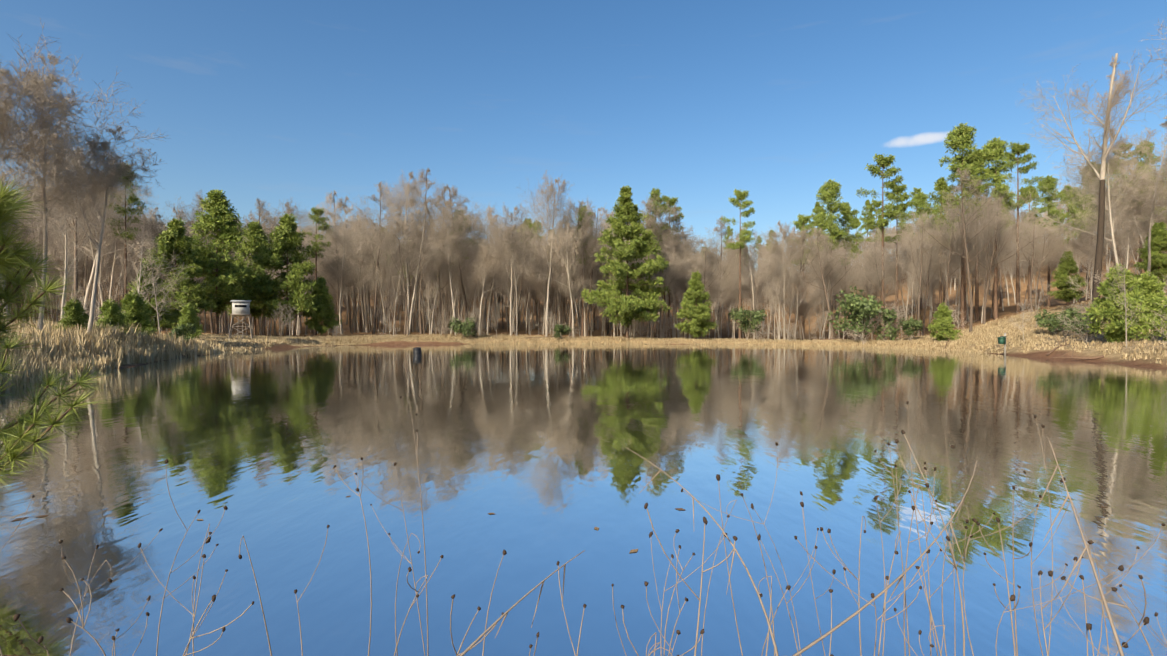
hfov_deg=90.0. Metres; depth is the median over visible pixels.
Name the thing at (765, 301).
bare tree
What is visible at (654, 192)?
tall pine
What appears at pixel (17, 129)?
bare tree
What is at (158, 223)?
bare tree
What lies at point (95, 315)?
brush
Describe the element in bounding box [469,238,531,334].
bare tree
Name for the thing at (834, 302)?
bare tree
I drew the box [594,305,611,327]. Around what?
sapling
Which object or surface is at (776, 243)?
bare tree
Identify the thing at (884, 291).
bare tree
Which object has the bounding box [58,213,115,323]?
bare tree
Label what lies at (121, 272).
sapling
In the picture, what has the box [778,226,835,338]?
bare tree
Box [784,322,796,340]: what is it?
brush
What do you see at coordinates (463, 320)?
brush
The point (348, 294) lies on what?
bare tree
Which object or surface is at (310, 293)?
bare tree
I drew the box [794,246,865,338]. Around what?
bare tree
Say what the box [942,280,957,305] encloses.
sapling
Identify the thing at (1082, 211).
tall pine
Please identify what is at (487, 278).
bare tree
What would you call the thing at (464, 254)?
tall pine
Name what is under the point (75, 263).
bare tree
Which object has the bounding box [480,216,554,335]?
bare tree
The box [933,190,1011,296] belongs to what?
bare tree
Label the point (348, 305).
bare tree
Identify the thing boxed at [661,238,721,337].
bare tree
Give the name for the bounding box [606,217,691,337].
bare tree
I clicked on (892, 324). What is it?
brush
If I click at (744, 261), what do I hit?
bare tree
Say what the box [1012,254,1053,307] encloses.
bare tree
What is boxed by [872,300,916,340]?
brush
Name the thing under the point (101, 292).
bare tree
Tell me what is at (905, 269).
bare tree
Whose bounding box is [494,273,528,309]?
bare tree
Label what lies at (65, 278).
bare tree
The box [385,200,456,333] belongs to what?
bare tree
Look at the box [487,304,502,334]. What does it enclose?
sapling
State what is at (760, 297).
bare tree
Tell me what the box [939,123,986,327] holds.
tall pine
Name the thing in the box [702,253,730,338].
bare tree
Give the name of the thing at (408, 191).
bare tree
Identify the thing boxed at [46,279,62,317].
sapling
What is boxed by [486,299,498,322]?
sapling
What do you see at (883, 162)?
tall pine
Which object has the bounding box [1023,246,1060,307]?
bare tree
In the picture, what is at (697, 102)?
sky
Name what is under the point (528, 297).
bare tree
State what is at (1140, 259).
tall pine
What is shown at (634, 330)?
brush
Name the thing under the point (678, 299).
sapling
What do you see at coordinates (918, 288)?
bare tree
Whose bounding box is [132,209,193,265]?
bare tree
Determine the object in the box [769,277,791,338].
sapling
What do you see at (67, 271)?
bare tree
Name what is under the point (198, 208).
bare tree
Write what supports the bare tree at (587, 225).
on the ground at (1088, 353)
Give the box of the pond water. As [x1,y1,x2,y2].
[0,344,1166,655]
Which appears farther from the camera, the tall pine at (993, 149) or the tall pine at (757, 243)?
the tall pine at (757, 243)
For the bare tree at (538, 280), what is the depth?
88.11 m
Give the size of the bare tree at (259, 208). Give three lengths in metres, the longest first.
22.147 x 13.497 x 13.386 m
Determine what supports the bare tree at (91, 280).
on the ground at (1088, 353)
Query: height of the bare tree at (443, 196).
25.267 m
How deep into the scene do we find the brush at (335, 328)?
71.09 m
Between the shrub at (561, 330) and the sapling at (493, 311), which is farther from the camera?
the sapling at (493, 311)
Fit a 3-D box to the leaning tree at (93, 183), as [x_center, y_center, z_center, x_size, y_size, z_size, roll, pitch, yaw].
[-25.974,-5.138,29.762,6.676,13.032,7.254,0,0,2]
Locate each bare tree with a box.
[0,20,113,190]
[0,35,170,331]
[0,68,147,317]
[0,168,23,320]
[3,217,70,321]
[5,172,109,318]
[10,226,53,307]
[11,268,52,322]
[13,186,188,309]
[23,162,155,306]
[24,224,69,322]
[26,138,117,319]
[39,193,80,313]
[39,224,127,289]
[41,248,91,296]
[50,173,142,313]
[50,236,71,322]
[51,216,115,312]
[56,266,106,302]
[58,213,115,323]
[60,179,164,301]
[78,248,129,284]
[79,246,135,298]
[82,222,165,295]
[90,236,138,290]
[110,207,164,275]
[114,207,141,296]
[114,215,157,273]
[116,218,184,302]
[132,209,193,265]
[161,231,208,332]
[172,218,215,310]
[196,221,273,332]
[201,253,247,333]
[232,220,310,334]
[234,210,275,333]
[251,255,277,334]
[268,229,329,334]
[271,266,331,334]
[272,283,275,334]
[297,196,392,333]
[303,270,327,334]
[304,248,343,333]
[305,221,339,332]
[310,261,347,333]
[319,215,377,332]
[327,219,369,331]
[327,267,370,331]
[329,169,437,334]
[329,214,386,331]
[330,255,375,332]
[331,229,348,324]
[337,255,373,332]
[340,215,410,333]
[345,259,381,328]
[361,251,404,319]
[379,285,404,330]
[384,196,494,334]
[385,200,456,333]
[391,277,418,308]
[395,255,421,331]
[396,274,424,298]
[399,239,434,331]
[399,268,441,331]
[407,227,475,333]
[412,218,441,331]
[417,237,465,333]
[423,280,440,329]
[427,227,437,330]
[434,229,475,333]
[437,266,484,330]
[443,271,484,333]
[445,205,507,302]
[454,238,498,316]
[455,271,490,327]
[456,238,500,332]
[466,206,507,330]
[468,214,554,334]
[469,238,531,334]
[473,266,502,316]
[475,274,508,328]
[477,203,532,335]
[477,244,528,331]
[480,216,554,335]
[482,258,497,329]
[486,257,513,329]
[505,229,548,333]
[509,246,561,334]
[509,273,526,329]
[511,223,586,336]
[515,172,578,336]
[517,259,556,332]
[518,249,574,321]
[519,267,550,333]
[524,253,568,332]
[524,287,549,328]
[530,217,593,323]
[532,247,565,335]
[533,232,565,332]
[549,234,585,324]
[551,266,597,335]
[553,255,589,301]
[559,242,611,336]
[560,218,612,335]
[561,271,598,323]
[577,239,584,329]
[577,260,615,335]
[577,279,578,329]
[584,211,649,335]
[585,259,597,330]
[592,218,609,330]
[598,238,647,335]
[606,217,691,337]
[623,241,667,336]
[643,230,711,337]
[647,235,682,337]
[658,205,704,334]
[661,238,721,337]
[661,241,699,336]
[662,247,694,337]
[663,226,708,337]
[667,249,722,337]
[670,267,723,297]
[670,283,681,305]
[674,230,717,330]
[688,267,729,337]
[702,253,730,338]
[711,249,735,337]
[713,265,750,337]
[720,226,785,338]
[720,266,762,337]
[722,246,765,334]
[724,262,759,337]
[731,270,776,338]
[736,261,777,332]
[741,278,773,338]
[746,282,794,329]
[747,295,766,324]
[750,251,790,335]
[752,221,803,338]
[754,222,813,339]
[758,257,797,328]
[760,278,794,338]
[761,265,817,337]
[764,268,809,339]
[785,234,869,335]
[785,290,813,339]
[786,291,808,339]
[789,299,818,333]
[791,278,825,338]
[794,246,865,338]
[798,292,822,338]
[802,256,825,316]
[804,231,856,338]
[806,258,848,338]
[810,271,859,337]
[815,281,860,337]
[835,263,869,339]
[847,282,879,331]
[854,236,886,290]
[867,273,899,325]
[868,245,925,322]
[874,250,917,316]
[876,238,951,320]
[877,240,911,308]
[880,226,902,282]
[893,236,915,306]
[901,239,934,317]
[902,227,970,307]
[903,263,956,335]
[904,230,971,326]
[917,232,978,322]
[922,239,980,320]
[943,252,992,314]
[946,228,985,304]
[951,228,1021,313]
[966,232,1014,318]
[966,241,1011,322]
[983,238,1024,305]
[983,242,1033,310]
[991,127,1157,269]
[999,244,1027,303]
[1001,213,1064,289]
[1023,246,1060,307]
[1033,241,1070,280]
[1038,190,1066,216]
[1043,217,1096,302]
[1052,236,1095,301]
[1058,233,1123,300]
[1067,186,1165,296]
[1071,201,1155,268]
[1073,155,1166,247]
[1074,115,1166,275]
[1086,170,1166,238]
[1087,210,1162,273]
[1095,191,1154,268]
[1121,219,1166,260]
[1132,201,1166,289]
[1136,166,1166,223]
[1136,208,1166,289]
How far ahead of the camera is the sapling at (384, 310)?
85.00 m
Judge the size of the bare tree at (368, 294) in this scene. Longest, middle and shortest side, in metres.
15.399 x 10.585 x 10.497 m
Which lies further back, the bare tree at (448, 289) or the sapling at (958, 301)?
the bare tree at (448, 289)
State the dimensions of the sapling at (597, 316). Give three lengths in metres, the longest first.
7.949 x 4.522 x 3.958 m
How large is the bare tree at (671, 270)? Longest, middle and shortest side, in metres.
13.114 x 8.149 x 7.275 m
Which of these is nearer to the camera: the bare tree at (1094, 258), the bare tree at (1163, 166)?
the bare tree at (1163, 166)
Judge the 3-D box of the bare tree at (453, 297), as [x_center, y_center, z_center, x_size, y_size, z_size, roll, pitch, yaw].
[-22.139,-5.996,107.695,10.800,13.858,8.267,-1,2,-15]
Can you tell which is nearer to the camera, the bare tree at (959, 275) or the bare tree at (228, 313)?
the bare tree at (959, 275)
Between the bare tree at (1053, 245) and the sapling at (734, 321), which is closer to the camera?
the bare tree at (1053, 245)
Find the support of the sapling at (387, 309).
on the ground at (1088, 353)
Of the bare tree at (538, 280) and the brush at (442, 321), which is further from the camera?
the bare tree at (538, 280)
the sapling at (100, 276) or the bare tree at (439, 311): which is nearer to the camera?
the sapling at (100, 276)
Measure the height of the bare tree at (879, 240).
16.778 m
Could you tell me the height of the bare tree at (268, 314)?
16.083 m
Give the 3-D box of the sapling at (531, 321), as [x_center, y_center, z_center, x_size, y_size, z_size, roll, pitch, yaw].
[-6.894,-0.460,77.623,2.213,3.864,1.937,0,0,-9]
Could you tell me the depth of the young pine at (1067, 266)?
67.89 m
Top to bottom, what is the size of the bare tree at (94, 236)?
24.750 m
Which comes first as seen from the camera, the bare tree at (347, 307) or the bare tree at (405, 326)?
the bare tree at (405, 326)
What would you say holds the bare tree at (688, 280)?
on the ground at (1088, 353)
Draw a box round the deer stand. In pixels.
[228,300,252,339]
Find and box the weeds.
[0,396,1166,655]
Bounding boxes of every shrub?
[164,323,195,342]
[448,317,476,337]
[553,324,571,338]
[728,306,766,339]
[827,285,900,343]
[899,317,923,339]
[1034,308,1079,333]
[1054,312,1090,335]
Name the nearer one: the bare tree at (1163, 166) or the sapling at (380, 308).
the bare tree at (1163, 166)
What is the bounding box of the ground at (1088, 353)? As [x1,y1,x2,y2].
[0,235,1166,655]
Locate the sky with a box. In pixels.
[0,0,1166,290]
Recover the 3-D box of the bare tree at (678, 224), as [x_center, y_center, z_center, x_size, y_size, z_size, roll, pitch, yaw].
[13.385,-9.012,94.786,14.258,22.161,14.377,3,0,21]
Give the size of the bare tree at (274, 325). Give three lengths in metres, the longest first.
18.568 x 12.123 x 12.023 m
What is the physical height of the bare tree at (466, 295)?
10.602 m
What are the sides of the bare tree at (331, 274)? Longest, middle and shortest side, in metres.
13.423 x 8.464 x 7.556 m
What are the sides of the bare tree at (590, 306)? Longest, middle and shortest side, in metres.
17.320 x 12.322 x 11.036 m
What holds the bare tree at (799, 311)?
on the ground at (1088, 353)
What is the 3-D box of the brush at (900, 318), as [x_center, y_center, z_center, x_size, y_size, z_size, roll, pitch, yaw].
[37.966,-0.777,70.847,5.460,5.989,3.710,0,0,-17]
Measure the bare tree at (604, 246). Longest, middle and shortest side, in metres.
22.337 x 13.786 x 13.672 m
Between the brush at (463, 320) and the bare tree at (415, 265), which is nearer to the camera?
the brush at (463, 320)
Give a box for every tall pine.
[106,162,148,310]
[302,207,331,334]
[369,228,394,331]
[376,247,386,331]
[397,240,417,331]
[446,209,472,333]
[521,218,536,330]
[533,221,544,306]
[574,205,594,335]
[643,188,670,337]
[660,197,683,337]
[720,189,755,338]
[723,226,733,249]
[754,236,761,260]
[765,230,775,253]
[788,213,816,339]
[809,202,823,230]
[811,213,829,303]
[813,179,848,320]
[829,202,859,339]
[852,218,866,293]
[856,153,906,339]
[859,200,872,235]
[862,200,888,299]
[865,212,875,234]
[875,183,916,333]
[898,203,908,283]
[907,191,930,309]
[909,188,921,226]
[921,177,957,304]
[928,195,957,302]
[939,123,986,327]
[945,155,990,324]
[956,150,991,321]
[974,137,1017,319]
[990,183,1013,306]
[999,142,1043,312]
[1019,186,1047,308]
[1034,175,1063,305]
[1050,185,1086,303]
[1067,180,1097,299]
[1069,161,1111,299]
[1097,157,1132,266]
[1114,143,1139,267]
[1121,164,1154,273]
[1133,140,1160,262]
[1152,165,1166,215]
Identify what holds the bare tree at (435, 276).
on the ground at (1088, 353)
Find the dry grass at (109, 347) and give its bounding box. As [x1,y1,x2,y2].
[0,317,343,392]
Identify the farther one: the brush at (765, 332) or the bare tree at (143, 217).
the bare tree at (143, 217)
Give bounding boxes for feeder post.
[998,333,1006,355]
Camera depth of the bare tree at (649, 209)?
88.76 m
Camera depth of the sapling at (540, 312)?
98.70 m
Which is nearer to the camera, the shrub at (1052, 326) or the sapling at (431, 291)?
the shrub at (1052, 326)
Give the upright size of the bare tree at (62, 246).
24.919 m
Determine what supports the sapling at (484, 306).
on the ground at (1088, 353)
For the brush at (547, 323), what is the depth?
77.46 m
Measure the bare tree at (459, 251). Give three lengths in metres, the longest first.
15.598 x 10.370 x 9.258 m
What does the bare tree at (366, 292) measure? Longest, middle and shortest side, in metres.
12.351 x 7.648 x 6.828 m
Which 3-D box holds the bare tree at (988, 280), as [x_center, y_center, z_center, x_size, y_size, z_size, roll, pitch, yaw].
[45.166,-7.378,64.061,9.789,14.480,9.871,1,-1,2]
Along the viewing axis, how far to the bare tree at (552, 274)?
84.65 m
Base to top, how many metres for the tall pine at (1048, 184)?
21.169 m
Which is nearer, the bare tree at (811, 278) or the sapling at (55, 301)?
the sapling at (55, 301)
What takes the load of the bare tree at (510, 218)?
on the ground at (1088, 353)
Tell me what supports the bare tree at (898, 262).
on the ground at (1088, 353)
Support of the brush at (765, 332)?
on the ground at (1088, 353)
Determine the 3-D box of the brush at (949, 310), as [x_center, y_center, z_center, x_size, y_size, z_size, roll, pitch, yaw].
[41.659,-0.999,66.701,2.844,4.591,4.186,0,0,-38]
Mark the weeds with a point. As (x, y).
(760, 596)
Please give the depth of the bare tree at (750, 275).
112.49 m
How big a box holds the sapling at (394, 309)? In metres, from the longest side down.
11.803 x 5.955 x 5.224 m
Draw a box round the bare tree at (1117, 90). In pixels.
[1018,23,1166,334]
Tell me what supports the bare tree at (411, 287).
on the ground at (1088, 353)
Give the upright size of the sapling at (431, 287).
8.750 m
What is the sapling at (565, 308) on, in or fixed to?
on the ground at (1088, 353)
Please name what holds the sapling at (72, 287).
on the ground at (1088, 353)
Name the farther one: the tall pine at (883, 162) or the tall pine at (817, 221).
the tall pine at (817, 221)
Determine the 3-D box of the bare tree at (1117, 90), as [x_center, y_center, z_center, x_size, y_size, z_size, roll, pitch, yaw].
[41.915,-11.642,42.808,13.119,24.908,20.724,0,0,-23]
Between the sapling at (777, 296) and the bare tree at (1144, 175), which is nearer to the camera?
the bare tree at (1144, 175)
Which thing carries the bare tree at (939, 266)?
on the ground at (1088, 353)
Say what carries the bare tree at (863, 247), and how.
on the ground at (1088, 353)
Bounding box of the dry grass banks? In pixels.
[219,293,1166,364]
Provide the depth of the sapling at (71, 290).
83.43 m
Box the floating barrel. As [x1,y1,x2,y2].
[413,347,421,355]
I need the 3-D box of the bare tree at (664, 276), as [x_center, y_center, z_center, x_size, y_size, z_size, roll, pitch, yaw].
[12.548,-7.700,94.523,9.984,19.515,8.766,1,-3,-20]
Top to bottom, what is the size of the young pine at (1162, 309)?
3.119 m
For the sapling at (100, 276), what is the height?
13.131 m
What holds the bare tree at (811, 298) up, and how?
on the ground at (1088, 353)
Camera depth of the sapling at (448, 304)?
112.53 m
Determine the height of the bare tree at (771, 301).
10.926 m
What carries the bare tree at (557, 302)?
on the ground at (1088, 353)
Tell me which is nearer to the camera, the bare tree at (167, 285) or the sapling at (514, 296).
the bare tree at (167, 285)
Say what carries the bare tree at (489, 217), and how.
on the ground at (1088, 353)
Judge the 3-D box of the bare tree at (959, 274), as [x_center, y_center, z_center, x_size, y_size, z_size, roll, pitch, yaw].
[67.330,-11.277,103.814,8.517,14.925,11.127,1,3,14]
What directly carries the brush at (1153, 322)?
on the ground at (1088, 353)
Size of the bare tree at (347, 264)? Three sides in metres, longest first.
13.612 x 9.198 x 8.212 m
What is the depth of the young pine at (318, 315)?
73.68 m
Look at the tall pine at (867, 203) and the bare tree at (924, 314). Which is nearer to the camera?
the bare tree at (924, 314)
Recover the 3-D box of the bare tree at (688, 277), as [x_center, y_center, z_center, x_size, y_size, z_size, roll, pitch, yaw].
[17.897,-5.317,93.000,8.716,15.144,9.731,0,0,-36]
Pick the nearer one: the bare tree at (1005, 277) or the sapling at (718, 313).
the sapling at (718, 313)
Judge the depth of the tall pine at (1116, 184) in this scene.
77.28 m
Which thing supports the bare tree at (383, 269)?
on the ground at (1088, 353)
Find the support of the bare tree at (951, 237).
on the ground at (1088, 353)
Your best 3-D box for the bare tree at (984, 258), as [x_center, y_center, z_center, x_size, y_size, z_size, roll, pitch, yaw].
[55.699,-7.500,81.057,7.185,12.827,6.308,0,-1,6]
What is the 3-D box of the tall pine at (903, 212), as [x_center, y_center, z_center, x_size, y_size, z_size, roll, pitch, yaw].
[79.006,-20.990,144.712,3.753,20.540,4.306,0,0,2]
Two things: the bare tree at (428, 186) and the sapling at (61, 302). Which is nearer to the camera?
the sapling at (61, 302)
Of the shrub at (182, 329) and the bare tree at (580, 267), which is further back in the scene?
the bare tree at (580, 267)
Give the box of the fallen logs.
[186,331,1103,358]
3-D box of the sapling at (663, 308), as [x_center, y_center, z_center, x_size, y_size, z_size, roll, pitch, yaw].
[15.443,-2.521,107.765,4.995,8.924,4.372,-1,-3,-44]
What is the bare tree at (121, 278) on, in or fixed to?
on the ground at (1088, 353)
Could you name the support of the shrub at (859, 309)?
on the ground at (1088, 353)
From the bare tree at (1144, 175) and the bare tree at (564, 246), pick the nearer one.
the bare tree at (1144, 175)
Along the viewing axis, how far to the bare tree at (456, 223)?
78.75 m
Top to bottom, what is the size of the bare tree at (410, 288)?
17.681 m
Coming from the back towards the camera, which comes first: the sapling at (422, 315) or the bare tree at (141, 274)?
the sapling at (422, 315)
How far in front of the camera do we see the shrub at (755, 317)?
74.71 m
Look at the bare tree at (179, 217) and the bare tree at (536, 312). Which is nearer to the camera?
the bare tree at (179, 217)
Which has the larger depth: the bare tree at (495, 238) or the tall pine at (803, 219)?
the tall pine at (803, 219)
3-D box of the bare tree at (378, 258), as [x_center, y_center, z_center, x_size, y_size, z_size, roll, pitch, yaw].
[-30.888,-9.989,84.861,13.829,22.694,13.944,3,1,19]
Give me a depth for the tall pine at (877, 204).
118.25 m
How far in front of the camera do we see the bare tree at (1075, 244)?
73.15 m
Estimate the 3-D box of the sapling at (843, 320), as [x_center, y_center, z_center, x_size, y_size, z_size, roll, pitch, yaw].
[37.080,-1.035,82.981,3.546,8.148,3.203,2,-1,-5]
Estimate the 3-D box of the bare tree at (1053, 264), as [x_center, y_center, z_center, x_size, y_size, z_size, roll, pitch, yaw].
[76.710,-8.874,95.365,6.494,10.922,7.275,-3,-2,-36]
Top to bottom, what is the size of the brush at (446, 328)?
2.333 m
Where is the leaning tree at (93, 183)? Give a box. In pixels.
[0,105,164,332]
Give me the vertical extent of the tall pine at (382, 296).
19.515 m
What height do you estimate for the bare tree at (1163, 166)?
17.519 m
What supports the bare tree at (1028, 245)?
on the ground at (1088, 353)
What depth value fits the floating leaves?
6.24 m
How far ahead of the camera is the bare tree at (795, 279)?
73.95 m
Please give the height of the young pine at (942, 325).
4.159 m
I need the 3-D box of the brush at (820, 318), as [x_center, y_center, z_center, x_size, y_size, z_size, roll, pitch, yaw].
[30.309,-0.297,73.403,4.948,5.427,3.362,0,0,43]
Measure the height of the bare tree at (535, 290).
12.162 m
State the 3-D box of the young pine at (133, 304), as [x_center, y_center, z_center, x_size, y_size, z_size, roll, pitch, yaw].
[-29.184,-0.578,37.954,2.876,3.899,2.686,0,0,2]
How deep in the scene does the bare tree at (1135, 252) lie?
93.29 m
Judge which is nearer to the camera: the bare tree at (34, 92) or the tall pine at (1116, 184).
the bare tree at (34, 92)
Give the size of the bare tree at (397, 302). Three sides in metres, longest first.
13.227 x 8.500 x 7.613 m
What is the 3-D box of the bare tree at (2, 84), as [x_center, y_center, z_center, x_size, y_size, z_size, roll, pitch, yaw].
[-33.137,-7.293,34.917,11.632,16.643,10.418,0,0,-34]
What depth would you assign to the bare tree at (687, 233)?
96.87 m
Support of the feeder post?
on the ground at (1088, 353)
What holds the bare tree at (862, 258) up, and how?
on the ground at (1088, 353)
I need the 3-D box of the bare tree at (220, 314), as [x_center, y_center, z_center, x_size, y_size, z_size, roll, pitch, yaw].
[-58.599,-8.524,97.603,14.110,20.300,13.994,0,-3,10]
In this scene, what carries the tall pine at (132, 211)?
on the ground at (1088, 353)
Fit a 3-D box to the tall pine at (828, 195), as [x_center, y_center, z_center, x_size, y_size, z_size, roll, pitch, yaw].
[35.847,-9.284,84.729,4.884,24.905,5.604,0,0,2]
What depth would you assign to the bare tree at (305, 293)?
88.74 m
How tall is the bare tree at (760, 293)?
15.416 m
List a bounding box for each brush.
[55,291,100,327]
[86,301,105,321]
[332,325,345,336]
[371,315,398,337]
[429,311,454,334]
[440,321,452,334]
[459,307,494,337]
[467,310,488,336]
[540,312,567,337]
[617,311,645,337]
[629,321,653,337]
[633,323,647,336]
[641,313,666,337]
[653,316,677,336]
[744,326,758,338]
[751,325,776,340]
[769,324,787,337]
[779,323,805,340]
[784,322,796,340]
[806,310,847,338]
[848,321,876,339]
[869,303,905,338]
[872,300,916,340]
[875,299,914,338]
[926,301,972,331]
[951,304,973,328]
[1057,300,1118,342]
[1146,291,1166,347]
[1157,273,1166,300]
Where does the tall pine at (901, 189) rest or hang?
on the ground at (1088, 353)
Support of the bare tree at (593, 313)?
on the ground at (1088, 353)
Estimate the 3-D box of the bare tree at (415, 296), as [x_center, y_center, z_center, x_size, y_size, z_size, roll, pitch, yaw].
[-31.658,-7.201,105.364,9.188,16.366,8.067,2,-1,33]
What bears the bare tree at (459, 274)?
on the ground at (1088, 353)
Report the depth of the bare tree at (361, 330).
107.75 m
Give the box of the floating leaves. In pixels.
[12,345,1120,552]
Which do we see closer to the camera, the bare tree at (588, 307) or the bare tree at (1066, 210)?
the bare tree at (588, 307)
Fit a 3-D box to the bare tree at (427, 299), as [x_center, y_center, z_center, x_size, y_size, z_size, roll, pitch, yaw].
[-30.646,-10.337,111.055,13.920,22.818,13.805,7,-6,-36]
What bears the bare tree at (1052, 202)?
on the ground at (1088, 353)
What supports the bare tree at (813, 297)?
on the ground at (1088, 353)
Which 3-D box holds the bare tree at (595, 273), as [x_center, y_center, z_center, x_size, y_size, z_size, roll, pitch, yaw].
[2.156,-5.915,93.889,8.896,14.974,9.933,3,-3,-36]
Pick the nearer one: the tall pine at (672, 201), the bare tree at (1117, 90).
the bare tree at (1117, 90)
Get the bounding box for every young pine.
[52,297,94,332]
[95,299,130,335]
[116,290,156,335]
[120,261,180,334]
[171,303,204,338]
[301,276,342,335]
[674,270,718,338]
[928,302,962,340]
[1047,251,1087,303]
[1082,263,1155,342]
[1132,222,1166,288]
[1132,271,1166,330]
[1148,297,1166,341]
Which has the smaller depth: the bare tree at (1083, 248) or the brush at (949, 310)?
the brush at (949, 310)
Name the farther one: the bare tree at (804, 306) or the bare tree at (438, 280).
the bare tree at (438, 280)
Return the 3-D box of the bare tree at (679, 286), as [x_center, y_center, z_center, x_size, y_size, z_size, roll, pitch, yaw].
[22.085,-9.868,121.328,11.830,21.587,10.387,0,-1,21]
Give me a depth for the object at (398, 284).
75.81 m
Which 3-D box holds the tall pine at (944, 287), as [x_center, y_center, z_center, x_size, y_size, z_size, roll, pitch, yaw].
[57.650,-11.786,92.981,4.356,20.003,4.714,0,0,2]
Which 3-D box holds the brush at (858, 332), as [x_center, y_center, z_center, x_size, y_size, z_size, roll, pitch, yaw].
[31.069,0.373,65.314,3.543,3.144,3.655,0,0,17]
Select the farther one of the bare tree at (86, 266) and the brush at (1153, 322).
the bare tree at (86, 266)
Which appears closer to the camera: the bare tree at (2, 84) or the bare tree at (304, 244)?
the bare tree at (2, 84)
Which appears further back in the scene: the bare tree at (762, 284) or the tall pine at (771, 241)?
the tall pine at (771, 241)
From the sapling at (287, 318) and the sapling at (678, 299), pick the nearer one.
the sapling at (287, 318)
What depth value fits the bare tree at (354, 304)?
116.85 m
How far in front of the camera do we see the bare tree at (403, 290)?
116.80 m
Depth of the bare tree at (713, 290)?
83.70 m
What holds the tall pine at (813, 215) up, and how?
on the ground at (1088, 353)
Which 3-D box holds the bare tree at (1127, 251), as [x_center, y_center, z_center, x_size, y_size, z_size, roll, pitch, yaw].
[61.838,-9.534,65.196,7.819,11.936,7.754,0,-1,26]
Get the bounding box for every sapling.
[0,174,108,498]
[34,275,58,321]
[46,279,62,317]
[53,288,83,316]
[57,263,88,316]
[59,274,98,305]
[60,276,90,306]
[79,230,118,318]
[101,256,136,302]
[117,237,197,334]
[271,302,293,336]
[279,306,299,336]
[365,275,391,317]
[369,291,387,319]
[371,291,397,332]
[376,286,401,333]
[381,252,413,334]
[381,280,394,330]
[381,289,399,324]
[392,271,418,329]
[412,273,439,333]
[412,296,429,331]
[416,281,447,333]
[425,290,444,320]
[439,291,455,331]
[451,285,465,321]
[463,290,481,315]
[470,270,502,333]
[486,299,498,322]
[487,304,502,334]
[492,267,529,335]
[501,293,513,330]
[503,257,531,333]
[526,312,537,335]
[533,297,549,332]
[541,285,559,334]
[559,290,569,322]
[589,298,599,329]
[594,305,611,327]
[659,294,676,335]
[667,295,681,337]
[672,283,683,337]
[708,292,722,338]
[712,271,733,338]
[722,302,732,336]
[725,285,745,331]
[729,304,743,338]
[759,268,789,338]
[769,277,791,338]
[835,294,853,338]
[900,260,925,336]
[930,278,938,318]
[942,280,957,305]
[949,285,969,315]
[998,267,1015,296]
[1009,298,1034,338]
[1022,278,1054,326]
[1066,241,1109,299]
[1082,258,1105,286]
[1089,263,1141,305]
[1106,257,1146,347]
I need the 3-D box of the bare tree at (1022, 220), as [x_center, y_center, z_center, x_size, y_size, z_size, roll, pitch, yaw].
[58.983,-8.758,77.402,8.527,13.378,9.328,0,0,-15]
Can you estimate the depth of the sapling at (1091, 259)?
52.52 m

